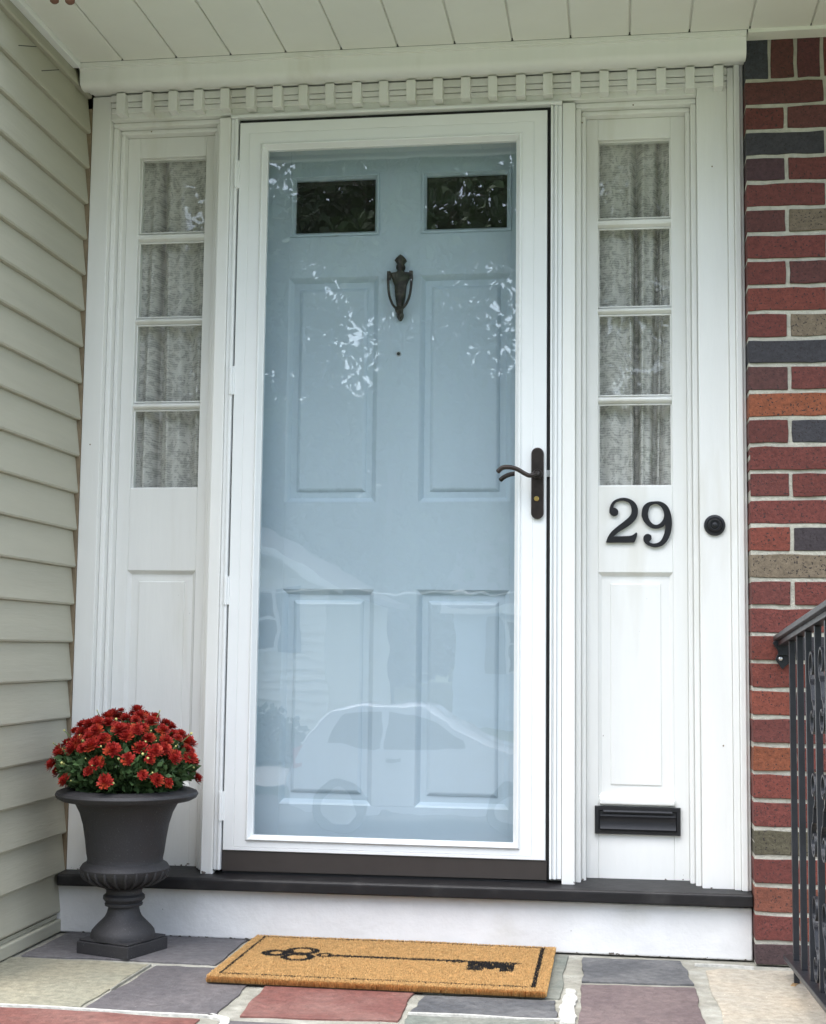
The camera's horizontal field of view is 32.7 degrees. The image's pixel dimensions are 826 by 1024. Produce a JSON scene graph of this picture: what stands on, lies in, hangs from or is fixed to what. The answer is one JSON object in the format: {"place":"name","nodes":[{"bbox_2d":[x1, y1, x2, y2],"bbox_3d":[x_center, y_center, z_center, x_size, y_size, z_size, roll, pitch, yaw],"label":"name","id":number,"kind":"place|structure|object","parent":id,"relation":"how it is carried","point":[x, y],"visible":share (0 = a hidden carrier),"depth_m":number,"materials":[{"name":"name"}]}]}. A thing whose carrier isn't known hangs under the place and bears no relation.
{"place":"outdoors","nodes":[
{"label":"outdoors","id":0,"kind":"place"},
{"bbox_3d":[0.565,-2.142,8.107,18.800,9.050,10.600,0,-6,8],"label":"main house","id":1,"kind":"object","parent":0,"visible":0},
{"bbox_2d":[67,30,751,891],"bbox_3d":[-0.027,-0.131,3.741,1.784,2.178,0.260,0,-6,8],"label":"entrance frame","id":2,"kind":"object","parent":1,"relation":"attached to","point":[655,682],"visible":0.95,"depth_m":3.73,"materials":[{"name":"white paint"}]},
{"bbox_2d":[135,161,205,487],"bbox_3d":[-0.676,-0.508,4.000,0.280,1.035,0.054,0,-6,8],"label":"lace curtain","id":3,"kind":"object","parent":2,"relation":"hanging from","point":[163,262],"visible":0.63,"depth_m":4.00,"materials":[{"name":"fabric"}]},
{"bbox_2d":[254,143,515,841],"bbox_3d":[-0.047,-0.066,3.855,0.845,2.002,0.077,0,-6,8],"label":"front door","id":4,"kind":"structure","parent":2,"relation":"attached to","point":[403,259],"depth_m":3.85,"materials":[{"name":"blue paint"}]},
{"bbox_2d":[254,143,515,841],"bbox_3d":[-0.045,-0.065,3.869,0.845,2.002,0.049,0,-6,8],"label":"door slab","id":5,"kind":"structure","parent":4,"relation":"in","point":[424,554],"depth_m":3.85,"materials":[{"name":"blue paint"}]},
{"bbox_2d":[213,101,562,882],"bbox_3d":[-0.062,-0.073,3.735,0.910,2.052,0.123,0,-6,8],"label":"storm door","id":6,"kind":"structure","parent":2,"relation":"attached to","point":[533,849],"depth_m":3.72,"materials":[{"name":"white metal"}]},
{"bbox_2d":[606,498,637,542],"bbox_3d":[0.549,0.022,3.702,0.084,0.119,0.008,0,-6,8],"label":"house number","id":7,"kind":"object","parent":2,"relation":"attached to","point":[627,522],"visible":1,"depth_m":3.70,"materials":[{"name":"black metal"}]},
{"bbox_2d":[599,143,670,484],"bbox_3d":[0.600,-0.511,3.815,0.280,1.035,0.056,0,-6,8],"label":"lace curtain","id":8,"kind":"object","parent":2,"relation":"hanging from","point":[625,428],"visible":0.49,"depth_m":3.81,"materials":[{"name":"fabric"}]},
{"bbox_2d":[595,805,680,835],"bbox_3d":[0.577,0.793,3.619,0.218,0.070,0.016,0,-6,8],"label":"mail slot","id":9,"kind":"object","parent":2,"relation":"attached to","point":[633,820],"visible":1,"depth_m":3.62,"materials":[{"name":"black metal"}]},
{"bbox_2d":[641,501,671,546],"bbox_3d":[0.638,0.032,3.688,0.079,0.121,0.008,0,-6,8],"label":"house number","id":10,"kind":"object","parent":2,"relation":"attached to","point":[666,522],"visible":1,"depth_m":3.68,"materials":[{"name":"black metal"}]},
{"bbox_2d":[704,515,724,535],"bbox_3d":[0.769,0.034,3.591,0.054,0.054,0.014,0,-6,8],"label":"doorbell","id":11,"kind":"object","parent":2,"relation":"attached to","point":[714,525],"visible":1,"depth_m":3.59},
{"bbox_2d":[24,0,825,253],"bbox_3d":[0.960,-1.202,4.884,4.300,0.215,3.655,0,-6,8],"label":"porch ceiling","id":12,"kind":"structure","parent":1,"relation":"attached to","point":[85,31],"depth_m":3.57,"materials":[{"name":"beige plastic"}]},
{"bbox_2d":[50,0,58,3],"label":"hanging ornament","id":13,"kind":"object","parent":12,"relation":"hanging from","point":[54,1],"visible":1,"depth_m":3.37,"materials":[{"name":"brown ceramic"}]},
{"bbox_2d":[65,0,74,4],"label":"hanging ornament","id":14,"kind":"object","parent":12,"relation":"hanging from","point":[70,2],"visible":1,"depth_m":3.36,"materials":[{"name":"brown ceramic"}]},
{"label":"ground","id":15,"kind":"structure","parent":0,"visible":0},
{"bbox_2d":[0,0,92,960],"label":"siding wall","id":16,"kind":"structure","parent":15,"relation":"on","point":[46,117],"depth_m":3.59,"materials":[{"name":"beige plastic"}]},
{"bbox_2d":[0,931,825,1023],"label":"porch floor","id":17,"kind":"structure","parent":15,"relation":"on","point":[56,978],"depth_m":3.07,"materials":[{"name":"grey stone"}]},
{"bbox_2d":[55,786,197,959],"bbox_3d":[-0.718,0.889,3.508,0.353,0.398,0.353,0,-6,8],"label":"urn planter","id":18,"kind":"object","parent":17,"relation":"on","point":[125,863],"visible":0.91,"depth_m":3.43,"materials":[{"name":"grey plastic"}]},
{"bbox_2d":[45,704,202,793],"bbox_3d":[-0.721,0.598,3.534,0.385,0.229,0.357,0,-6,8],"label":"chrysanthemum","id":19,"kind":"object","parent":18,"relation":"on","point":[113,751],"visible":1,"depth_m":3.44,"materials":[{"name":"red plant"}]},
{"bbox_2d":[206,934,555,998],"bbox_3d":[-0.056,1.069,3.336,0.769,0.020,0.480,0,-6,8],"label":"doormat","id":20,"kind":"object","parent":17,"relation":"on","point":[456,968],"visible":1,"depth_m":3.28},
{"bbox_2d":[56,886,752,960],"bbox_3d":[-0.042,1.050,3.683,1.798,0.126,0.187,0,-6,8],"label":"painted riser","id":21,"kind":"object","parent":17,"relation":"on","point":[700,932],"visible":0.67,"depth_m":3.57,"materials":[{"name":"white paint"}]},
{"bbox_2d":[57,865,752,906],"bbox_3d":[-0.034,0.966,3.698,1.787,0.052,0.252,0,-6,8],"label":"door sill","id":22,"kind":"structure","parent":21,"relation":"on","point":[641,891],"depth_m":3.57,"materials":[{"name":"black paint"}]},
{"bbox_2d":[742,37,825,965],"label":"brick wall","id":23,"kind":"structure","parent":17,"relation":"on","point":[784,120],"depth_m":3.54,"materials":[{"name":"red brick"}]},
{"bbox_2d":[773,600,825,1012],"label":"iron railing","id":24,"kind":"object","parent":23,"relation":"attached to","point":[812,977],"visible":1,"depth_m":2.98,"materials":[{"name":"metal"}]}
]}

